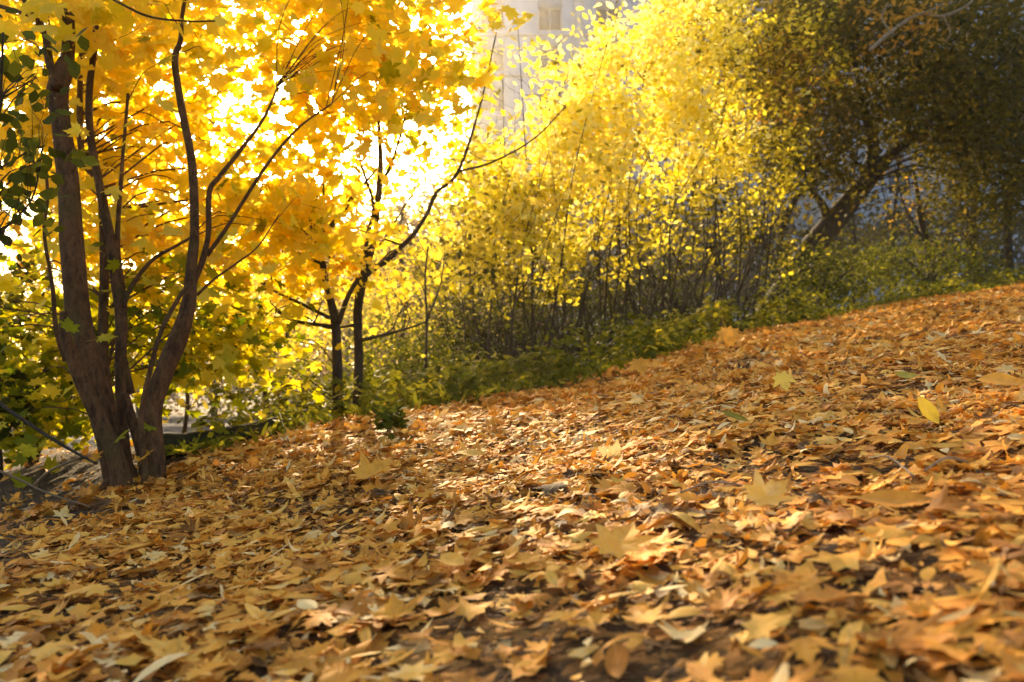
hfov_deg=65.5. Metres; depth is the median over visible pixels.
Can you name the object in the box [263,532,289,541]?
fallen maple leaf
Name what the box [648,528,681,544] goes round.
fallen maple leaf
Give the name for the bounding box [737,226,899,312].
bush
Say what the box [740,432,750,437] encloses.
fallen oval leaf
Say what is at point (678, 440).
fallen maple leaf
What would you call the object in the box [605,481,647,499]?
fallen maple leaf
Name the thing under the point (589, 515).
fallen maple leaf
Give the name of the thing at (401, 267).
leafy tree
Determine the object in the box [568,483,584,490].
fallen oval leaf
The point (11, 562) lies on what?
fallen oval leaf
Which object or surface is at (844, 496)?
fallen narrow leaf
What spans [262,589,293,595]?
maple leaf
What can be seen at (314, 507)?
fallen maple leaf
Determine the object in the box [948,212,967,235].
window
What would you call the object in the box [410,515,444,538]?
fallen maple leaf
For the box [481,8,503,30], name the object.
window
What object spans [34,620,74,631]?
fallen maple leaf
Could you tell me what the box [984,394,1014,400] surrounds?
fallen maple leaf
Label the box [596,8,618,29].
window
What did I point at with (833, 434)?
fallen oval leaf
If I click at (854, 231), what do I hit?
thin tree
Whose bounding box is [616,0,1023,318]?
leaning tree
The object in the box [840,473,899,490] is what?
fallen maple leaf
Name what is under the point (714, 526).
fallen maple leaf
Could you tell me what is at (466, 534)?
fallen maple leaf
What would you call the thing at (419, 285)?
sapling
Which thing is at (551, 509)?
fallen maple leaf
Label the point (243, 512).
fallen maple leaf
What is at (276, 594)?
fallen oval leaf
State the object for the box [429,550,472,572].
fallen maple leaf
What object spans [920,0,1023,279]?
thin tree
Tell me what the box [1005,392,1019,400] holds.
fallen maple leaf
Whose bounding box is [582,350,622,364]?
seedling
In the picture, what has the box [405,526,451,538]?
fallen maple leaf
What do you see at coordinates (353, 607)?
fallen maple leaf
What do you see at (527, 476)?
fallen maple leaf
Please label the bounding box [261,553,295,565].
fallen maple leaf
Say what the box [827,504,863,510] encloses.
fallen narrow leaf
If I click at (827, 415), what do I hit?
fallen maple leaf
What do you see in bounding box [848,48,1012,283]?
tree
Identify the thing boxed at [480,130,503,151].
window
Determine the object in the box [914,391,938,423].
fallen oval leaf
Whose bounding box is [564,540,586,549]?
fallen oval leaf
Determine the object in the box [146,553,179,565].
fallen maple leaf
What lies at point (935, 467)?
fallen maple leaf
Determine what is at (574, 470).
fallen maple leaf
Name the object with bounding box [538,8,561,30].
window
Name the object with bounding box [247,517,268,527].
fallen maple leaf
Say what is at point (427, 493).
fallen maple leaf
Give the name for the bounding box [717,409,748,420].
fallen narrow leaf
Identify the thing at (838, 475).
fallen maple leaf
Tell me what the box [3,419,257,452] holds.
road
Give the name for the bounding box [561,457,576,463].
fallen maple leaf
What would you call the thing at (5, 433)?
dark bush
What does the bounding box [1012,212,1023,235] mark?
window
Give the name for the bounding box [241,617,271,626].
fallen narrow leaf
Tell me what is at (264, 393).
sapling
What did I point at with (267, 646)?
fallen maple leaf
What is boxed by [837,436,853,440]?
fallen oval leaf
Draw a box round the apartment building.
[471,0,1023,365]
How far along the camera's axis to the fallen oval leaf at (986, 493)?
1.35 m
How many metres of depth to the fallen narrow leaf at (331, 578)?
1.57 m
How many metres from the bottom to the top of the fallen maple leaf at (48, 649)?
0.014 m
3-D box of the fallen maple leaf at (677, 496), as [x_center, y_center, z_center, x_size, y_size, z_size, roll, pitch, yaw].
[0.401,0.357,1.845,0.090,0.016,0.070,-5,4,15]
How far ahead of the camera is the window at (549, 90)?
63.38 m
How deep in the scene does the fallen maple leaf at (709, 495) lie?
1.76 m
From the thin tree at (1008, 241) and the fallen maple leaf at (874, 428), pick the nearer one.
the fallen maple leaf at (874, 428)
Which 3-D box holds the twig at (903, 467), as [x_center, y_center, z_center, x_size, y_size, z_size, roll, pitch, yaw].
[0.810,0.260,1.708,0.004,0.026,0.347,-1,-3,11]
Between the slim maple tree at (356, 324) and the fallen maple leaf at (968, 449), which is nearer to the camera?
the fallen maple leaf at (968, 449)
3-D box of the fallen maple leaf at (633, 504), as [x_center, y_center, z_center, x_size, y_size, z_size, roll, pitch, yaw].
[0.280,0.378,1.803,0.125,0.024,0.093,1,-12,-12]
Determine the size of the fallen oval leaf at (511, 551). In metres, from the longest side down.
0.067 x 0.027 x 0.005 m
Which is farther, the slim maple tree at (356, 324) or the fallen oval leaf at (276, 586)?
the slim maple tree at (356, 324)
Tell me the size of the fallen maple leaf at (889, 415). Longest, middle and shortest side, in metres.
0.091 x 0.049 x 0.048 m
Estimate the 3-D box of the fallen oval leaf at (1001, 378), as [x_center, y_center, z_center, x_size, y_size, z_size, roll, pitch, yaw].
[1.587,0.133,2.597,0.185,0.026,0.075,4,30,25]
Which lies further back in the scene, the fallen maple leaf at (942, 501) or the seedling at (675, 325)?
the seedling at (675, 325)
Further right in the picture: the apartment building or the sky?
the apartment building
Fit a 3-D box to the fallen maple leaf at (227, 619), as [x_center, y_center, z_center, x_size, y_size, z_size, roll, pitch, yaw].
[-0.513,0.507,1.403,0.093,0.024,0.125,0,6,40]
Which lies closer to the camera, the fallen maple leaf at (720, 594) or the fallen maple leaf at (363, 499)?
the fallen maple leaf at (720, 594)
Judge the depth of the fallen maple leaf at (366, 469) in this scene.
2.81 m
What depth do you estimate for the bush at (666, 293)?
11.65 m
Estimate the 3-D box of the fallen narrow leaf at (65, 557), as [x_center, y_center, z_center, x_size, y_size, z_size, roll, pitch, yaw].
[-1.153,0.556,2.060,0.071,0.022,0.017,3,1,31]
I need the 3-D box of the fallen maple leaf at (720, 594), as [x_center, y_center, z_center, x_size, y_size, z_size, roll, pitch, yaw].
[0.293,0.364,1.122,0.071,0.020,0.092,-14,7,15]
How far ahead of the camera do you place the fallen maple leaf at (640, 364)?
5.78 m
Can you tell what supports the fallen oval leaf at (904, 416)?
on the leaf litter at (936, 641)
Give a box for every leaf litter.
[0,281,1023,681]
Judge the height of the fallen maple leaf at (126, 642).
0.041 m
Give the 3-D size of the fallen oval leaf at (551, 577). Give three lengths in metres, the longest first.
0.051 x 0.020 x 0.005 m
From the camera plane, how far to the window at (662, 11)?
63.74 m
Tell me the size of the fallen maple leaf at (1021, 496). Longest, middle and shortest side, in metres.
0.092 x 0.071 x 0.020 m
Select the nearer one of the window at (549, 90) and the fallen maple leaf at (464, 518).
the fallen maple leaf at (464, 518)
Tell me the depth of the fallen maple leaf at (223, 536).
2.25 m
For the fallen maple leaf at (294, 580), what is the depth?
1.62 m
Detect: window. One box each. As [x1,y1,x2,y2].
[480,89,503,111]
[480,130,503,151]
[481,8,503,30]
[481,49,503,70]
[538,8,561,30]
[538,49,561,70]
[538,89,561,111]
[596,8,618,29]
[653,9,673,30]
[655,171,678,193]
[713,171,736,193]
[773,212,795,235]
[829,130,850,152]
[830,171,852,193]
[887,130,910,152]
[888,171,911,193]
[890,212,912,234]
[946,172,968,193]
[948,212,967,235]
[1007,12,1021,30]
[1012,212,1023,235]
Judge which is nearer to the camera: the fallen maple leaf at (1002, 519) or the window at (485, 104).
the fallen maple leaf at (1002, 519)
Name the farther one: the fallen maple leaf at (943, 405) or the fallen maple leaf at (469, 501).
the fallen maple leaf at (943, 405)
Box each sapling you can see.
[0,8,103,261]
[148,304,239,432]
[214,261,297,416]
[365,226,476,386]
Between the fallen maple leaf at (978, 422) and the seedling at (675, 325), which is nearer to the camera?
the fallen maple leaf at (978, 422)
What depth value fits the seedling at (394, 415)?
4.11 m
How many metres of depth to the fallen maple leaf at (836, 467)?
1.91 m
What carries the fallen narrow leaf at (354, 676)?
on the leaf litter at (936, 641)
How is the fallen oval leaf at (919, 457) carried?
on the leaf litter at (936, 641)
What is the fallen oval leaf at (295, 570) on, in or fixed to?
on the leaf litter at (936, 641)
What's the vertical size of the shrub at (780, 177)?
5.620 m
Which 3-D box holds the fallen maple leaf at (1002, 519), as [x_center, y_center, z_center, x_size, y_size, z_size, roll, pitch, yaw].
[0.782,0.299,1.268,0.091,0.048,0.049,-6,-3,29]
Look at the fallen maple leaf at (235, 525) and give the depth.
2.34 m
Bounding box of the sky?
[0,0,470,388]
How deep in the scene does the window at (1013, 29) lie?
63.72 m
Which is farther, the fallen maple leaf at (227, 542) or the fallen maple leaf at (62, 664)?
the fallen maple leaf at (227, 542)
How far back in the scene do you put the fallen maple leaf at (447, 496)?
2.27 m
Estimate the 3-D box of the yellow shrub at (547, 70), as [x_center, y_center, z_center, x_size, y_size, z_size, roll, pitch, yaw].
[-0.225,-1.260,8.931,3.849,4.899,4.137,0,-3,0]
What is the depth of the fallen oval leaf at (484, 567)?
1.50 m
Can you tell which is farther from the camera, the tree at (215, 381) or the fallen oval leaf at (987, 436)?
the tree at (215, 381)
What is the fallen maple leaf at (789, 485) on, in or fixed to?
on the leaf litter at (936, 641)
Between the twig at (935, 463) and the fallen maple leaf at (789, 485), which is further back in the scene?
the fallen maple leaf at (789, 485)
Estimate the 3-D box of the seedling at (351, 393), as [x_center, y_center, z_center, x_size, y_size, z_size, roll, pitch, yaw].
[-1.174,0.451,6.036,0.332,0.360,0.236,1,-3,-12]
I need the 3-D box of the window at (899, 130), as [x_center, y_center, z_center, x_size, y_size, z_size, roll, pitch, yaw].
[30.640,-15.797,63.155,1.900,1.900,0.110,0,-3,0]
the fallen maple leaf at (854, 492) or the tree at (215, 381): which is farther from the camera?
the tree at (215, 381)
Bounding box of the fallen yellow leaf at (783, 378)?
[772,364,796,391]
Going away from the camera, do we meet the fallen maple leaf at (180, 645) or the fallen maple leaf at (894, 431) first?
the fallen maple leaf at (180, 645)
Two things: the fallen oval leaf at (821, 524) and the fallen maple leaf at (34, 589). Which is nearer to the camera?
the fallen oval leaf at (821, 524)
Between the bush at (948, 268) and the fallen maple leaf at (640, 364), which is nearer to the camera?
the fallen maple leaf at (640, 364)
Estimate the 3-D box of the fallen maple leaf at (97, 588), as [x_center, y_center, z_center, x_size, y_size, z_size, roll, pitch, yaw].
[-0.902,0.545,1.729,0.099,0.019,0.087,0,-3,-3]
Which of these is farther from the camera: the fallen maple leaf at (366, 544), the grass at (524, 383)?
the grass at (524, 383)
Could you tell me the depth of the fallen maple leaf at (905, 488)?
1.48 m
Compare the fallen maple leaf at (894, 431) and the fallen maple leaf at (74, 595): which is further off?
the fallen maple leaf at (894, 431)
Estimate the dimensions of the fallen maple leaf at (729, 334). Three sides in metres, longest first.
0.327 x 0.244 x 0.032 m
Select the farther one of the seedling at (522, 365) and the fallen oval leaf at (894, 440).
the seedling at (522, 365)
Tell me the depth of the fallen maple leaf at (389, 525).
2.02 m
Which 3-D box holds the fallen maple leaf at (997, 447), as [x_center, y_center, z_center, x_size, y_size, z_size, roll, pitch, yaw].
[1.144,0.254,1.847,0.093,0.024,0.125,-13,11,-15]
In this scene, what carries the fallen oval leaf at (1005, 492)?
on the leaf litter at (936, 641)
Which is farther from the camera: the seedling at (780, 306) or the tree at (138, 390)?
the tree at (138, 390)
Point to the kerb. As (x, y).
(174, 417)
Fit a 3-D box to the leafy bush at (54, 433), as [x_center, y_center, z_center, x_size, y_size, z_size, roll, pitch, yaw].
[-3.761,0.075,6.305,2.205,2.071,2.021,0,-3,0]
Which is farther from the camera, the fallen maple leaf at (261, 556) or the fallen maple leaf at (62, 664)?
the fallen maple leaf at (261, 556)
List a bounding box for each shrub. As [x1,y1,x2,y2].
[339,25,664,380]
[343,9,581,385]
[452,2,656,374]
[463,0,753,379]
[527,0,851,339]
[541,0,872,330]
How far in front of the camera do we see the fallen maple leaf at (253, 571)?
1.75 m
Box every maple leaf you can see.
[0,571,16,589]
[0,625,33,634]
[2,569,33,578]
[4,555,50,564]
[4,646,81,679]
[10,604,72,630]
[12,574,51,596]
[16,632,47,652]
[25,638,86,662]
[30,599,68,616]
[32,653,83,679]
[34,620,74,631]
[44,565,82,575]
[48,533,73,544]
[60,590,92,597]
[67,602,127,634]
[68,571,95,575]
[70,584,122,596]
[106,621,158,640]
[109,638,141,654]
[146,540,190,550]
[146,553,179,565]
[149,559,179,569]
[149,633,206,663]
[168,533,189,541]
[193,643,235,659]
[204,531,247,545]
[204,613,248,633]
[211,614,256,631]
[213,500,230,513]
[214,532,231,538]
[226,511,247,521]
[227,507,263,516]
[227,517,263,528]
[233,516,263,527]
[234,640,293,659]
[238,550,273,563]
[239,564,266,578]
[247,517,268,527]
[248,527,284,541]
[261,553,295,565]
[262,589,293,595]
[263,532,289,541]
[277,576,307,584]
[283,559,318,575]
[296,608,336,628]
[299,555,337,574]
[305,500,333,514]
[324,565,350,573]
[333,588,372,622]
[338,571,369,588]
[348,450,400,485]
[352,493,370,501]
[352,540,389,556]
[355,615,407,627]
[372,563,409,584]
[373,517,400,536]
[390,514,414,519]
[394,520,425,532]
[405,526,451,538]
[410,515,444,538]
[417,485,444,501]
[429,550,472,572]
[430,503,456,506]
[437,481,458,487]
[438,492,463,503]
[442,492,461,501]
[445,530,479,536]
[450,511,486,528]
[463,495,486,507]
[463,544,492,567]
[506,534,531,546]
[508,593,554,621]
[513,478,536,487]
[515,473,533,480]
[528,504,565,522]
[533,472,561,484]
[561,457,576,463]
[571,467,589,477]
[573,520,624,539]
[574,510,609,523]
[578,496,614,509]
[590,492,616,496]
[590,521,657,581]
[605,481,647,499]
[610,502,656,509]
[619,447,639,454]
[622,440,653,448]
[627,526,674,560]
[629,351,654,374]
[645,466,671,483]
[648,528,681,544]
[659,478,681,486]
[668,492,694,501]
[671,438,685,442]
[676,487,712,502]
[677,482,709,500]
[689,489,724,505]
[693,581,741,610]
[695,520,739,540]
[710,560,742,579]
[716,318,744,345]
[727,573,790,596]
[737,468,797,510]
[764,472,794,493]
[803,431,825,437]
[813,445,849,454]
[813,471,849,478]
[814,435,836,444]
[815,410,838,422]
[818,400,838,408]
[820,459,861,471]
[837,491,869,495]
[838,414,857,423]
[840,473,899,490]
[857,419,884,427]
[860,424,892,435]
[882,412,909,420]
[884,427,913,434]
[902,479,929,492]
[912,401,950,406]
[913,482,970,520]
[914,432,949,438]
[919,465,945,471]
[923,452,959,465]
[934,480,980,487]
[948,436,997,447]
[948,442,1003,454]
[953,423,992,439]
[972,419,995,425]
[973,513,1023,526]
[982,440,1016,453]
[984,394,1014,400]
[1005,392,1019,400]
[1006,486,1023,499]
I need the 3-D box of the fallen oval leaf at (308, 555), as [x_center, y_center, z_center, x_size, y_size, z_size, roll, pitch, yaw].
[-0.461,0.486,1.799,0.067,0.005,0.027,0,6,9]
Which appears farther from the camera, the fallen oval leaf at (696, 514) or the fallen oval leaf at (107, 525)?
the fallen oval leaf at (107, 525)
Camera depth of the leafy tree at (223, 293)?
14.92 m
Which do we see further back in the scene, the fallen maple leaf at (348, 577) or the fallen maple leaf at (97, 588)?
the fallen maple leaf at (97, 588)
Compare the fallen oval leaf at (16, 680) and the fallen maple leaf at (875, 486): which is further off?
the fallen maple leaf at (875, 486)
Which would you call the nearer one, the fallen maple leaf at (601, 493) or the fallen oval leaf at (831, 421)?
the fallen maple leaf at (601, 493)
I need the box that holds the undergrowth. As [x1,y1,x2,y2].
[167,265,1023,443]
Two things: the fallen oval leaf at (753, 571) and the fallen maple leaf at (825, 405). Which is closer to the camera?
the fallen oval leaf at (753, 571)
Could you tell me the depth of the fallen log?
5.14 m
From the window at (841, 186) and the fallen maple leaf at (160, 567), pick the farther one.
the window at (841, 186)
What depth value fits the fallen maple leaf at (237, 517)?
2.45 m
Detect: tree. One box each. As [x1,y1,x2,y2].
[0,0,543,494]
[0,182,132,448]
[38,140,224,416]
[152,145,285,429]
[164,175,319,414]
[210,96,435,418]
[220,135,391,410]
[256,133,443,387]
[304,32,578,405]
[307,139,502,378]
[373,129,508,373]
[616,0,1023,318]
[789,121,911,303]
[822,50,943,296]
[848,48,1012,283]
[900,12,1023,283]
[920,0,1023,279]
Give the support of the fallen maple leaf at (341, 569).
on the leaf litter at (936, 641)
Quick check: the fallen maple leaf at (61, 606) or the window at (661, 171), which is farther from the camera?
the window at (661, 171)
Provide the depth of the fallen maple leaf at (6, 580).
1.89 m
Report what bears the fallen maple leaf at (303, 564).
on the leaf litter at (936, 641)
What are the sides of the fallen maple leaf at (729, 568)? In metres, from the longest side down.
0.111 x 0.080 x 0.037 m
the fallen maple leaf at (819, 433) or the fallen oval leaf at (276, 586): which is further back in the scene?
the fallen maple leaf at (819, 433)
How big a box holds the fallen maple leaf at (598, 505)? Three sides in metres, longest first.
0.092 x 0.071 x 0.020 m
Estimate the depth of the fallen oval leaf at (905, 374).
3.02 m
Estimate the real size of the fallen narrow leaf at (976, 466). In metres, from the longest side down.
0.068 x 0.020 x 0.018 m
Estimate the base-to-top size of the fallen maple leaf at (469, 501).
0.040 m
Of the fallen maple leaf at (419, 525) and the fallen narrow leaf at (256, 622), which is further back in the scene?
the fallen maple leaf at (419, 525)
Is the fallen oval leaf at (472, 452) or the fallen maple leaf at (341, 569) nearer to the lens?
the fallen maple leaf at (341, 569)
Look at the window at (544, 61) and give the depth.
63.56 m
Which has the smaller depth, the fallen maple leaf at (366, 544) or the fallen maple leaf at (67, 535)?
the fallen maple leaf at (366, 544)
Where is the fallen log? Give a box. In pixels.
[163,417,280,458]
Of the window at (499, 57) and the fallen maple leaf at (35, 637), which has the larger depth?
the window at (499, 57)
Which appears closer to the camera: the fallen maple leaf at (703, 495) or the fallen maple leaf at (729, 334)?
the fallen maple leaf at (703, 495)
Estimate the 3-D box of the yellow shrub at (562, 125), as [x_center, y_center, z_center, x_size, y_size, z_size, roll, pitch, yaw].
[0.459,-1.412,9.168,2.440,5.402,3.075,0,-3,0]
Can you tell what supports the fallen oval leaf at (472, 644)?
on the leaf litter at (936, 641)
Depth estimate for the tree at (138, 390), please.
27.87 m
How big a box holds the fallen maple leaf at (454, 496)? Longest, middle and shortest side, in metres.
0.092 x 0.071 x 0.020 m
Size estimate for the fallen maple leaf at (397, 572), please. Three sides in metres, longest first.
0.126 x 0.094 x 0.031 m
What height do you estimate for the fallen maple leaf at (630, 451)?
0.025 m
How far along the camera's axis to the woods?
36.25 m
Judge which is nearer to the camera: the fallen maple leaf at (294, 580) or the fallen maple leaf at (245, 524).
the fallen maple leaf at (294, 580)
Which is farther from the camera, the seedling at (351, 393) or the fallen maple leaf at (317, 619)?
the seedling at (351, 393)
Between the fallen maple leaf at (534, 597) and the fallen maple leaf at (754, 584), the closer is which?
the fallen maple leaf at (754, 584)
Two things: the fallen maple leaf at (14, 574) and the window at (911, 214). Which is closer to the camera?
the fallen maple leaf at (14, 574)
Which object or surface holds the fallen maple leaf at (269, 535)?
on the leaf litter at (936, 641)
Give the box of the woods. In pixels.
[1,151,1023,415]
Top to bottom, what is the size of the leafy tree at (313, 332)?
6.376 m
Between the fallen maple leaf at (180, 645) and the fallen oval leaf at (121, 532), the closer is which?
the fallen maple leaf at (180, 645)
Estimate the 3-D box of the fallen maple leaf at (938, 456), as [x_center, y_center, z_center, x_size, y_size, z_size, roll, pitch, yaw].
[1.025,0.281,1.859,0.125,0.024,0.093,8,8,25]
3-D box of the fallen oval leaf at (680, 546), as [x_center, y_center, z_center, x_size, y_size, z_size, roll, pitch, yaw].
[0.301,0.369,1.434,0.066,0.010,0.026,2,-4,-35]
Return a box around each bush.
[0,252,76,479]
[1,280,169,469]
[203,327,387,422]
[302,292,514,406]
[394,270,586,381]
[488,247,653,366]
[576,245,713,354]
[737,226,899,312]
[827,209,1016,300]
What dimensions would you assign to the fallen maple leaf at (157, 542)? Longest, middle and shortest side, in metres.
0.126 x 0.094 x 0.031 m
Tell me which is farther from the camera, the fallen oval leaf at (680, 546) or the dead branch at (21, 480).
the dead branch at (21, 480)
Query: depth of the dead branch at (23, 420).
3.22 m
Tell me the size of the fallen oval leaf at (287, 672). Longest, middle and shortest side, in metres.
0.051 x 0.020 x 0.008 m
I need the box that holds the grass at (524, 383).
[164,275,1023,455]
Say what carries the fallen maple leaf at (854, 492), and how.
on the leaf litter at (936, 641)
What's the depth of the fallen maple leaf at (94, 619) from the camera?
1.51 m
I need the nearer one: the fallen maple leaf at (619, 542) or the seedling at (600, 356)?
the fallen maple leaf at (619, 542)
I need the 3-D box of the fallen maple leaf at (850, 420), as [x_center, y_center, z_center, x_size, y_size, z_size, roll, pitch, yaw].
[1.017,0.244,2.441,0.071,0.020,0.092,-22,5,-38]
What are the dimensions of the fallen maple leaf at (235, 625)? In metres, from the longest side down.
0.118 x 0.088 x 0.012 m
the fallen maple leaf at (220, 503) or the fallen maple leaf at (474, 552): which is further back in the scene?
the fallen maple leaf at (220, 503)
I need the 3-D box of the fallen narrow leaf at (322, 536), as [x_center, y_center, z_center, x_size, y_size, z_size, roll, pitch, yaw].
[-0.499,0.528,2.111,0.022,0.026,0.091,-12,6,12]
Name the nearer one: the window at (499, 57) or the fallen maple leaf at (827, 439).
the fallen maple leaf at (827, 439)
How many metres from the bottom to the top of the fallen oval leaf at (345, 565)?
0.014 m
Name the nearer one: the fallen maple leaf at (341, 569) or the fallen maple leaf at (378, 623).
the fallen maple leaf at (378, 623)
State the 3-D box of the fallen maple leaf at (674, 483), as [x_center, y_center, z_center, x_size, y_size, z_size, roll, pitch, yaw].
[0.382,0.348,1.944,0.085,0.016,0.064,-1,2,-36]
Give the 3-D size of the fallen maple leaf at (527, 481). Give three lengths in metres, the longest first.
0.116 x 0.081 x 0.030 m
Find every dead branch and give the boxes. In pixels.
[0,401,97,464]
[0,470,90,506]
[34,455,90,485]
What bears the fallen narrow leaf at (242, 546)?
on the leaf litter at (936, 641)
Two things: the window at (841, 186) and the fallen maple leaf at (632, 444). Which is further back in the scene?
the window at (841, 186)
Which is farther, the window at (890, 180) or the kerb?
the window at (890, 180)
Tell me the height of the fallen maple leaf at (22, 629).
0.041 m
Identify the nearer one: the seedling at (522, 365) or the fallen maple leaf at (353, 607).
the fallen maple leaf at (353, 607)
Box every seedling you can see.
[343,378,377,402]
[354,396,413,438]
[434,363,487,396]
[469,335,519,389]
[509,330,578,388]
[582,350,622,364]
[646,309,695,346]
[702,300,741,326]
[753,292,786,317]
[831,273,874,305]
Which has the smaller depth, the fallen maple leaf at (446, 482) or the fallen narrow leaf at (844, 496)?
the fallen narrow leaf at (844, 496)
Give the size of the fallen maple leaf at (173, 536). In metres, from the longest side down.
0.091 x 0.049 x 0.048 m
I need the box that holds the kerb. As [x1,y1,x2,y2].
[162,416,302,418]
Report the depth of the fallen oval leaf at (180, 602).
1.49 m
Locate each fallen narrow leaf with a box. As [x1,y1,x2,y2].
[59,550,73,560]
[230,545,249,549]
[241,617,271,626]
[304,572,341,582]
[318,532,329,541]
[343,669,387,681]
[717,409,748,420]
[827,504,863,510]
[830,495,858,497]
[965,499,1023,504]
[968,464,978,472]
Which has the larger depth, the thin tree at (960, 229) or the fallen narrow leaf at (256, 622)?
the thin tree at (960, 229)
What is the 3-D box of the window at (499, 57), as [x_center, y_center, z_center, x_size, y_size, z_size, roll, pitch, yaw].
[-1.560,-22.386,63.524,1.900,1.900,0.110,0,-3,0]
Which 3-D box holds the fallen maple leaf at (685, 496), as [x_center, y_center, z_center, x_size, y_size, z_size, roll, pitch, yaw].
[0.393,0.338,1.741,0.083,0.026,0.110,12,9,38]
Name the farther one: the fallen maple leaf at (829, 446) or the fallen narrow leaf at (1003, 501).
the fallen maple leaf at (829, 446)
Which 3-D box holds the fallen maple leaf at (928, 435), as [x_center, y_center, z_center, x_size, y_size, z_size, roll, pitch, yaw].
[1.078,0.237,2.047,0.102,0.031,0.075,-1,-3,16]
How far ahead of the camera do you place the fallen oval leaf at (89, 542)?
2.18 m
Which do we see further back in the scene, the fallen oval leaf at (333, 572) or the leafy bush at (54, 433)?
the leafy bush at (54, 433)
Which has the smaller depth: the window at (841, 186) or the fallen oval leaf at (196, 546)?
the fallen oval leaf at (196, 546)
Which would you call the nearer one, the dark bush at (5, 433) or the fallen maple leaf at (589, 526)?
the fallen maple leaf at (589, 526)
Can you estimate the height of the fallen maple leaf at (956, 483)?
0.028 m
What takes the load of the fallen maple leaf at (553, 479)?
on the leaf litter at (936, 641)
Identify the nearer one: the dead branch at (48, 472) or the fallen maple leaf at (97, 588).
the fallen maple leaf at (97, 588)
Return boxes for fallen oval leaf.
[6,557,21,566]
[9,678,32,681]
[50,657,94,678]
[81,617,93,625]
[84,539,98,543]
[96,524,113,527]
[115,529,124,534]
[169,598,189,605]
[190,544,200,548]
[264,583,287,588]
[272,592,287,596]
[272,666,302,674]
[288,567,302,573]
[295,553,317,557]
[324,566,339,577]
[338,563,352,572]
[436,551,463,565]
[454,449,484,455]
[466,642,477,647]
[474,558,491,572]
[505,543,518,558]
[544,569,557,586]
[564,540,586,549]
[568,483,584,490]
[619,491,627,497]
[667,541,689,548]
[688,512,705,516]
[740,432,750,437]
[743,565,758,576]
[812,519,835,526]
[821,418,836,423]
[825,432,839,435]
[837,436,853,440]
[843,490,933,506]
[860,521,882,536]
[872,452,886,458]
[888,439,901,443]
[889,369,919,377]
[900,415,910,418]
[913,454,937,459]
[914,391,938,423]
[960,478,984,485]
[969,373,1023,384]
[970,435,990,437]
[981,483,997,498]
[993,485,1019,495]
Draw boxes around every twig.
[680,481,742,492]
[868,455,914,476]
[924,457,967,471]
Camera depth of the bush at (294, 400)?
7.32 m

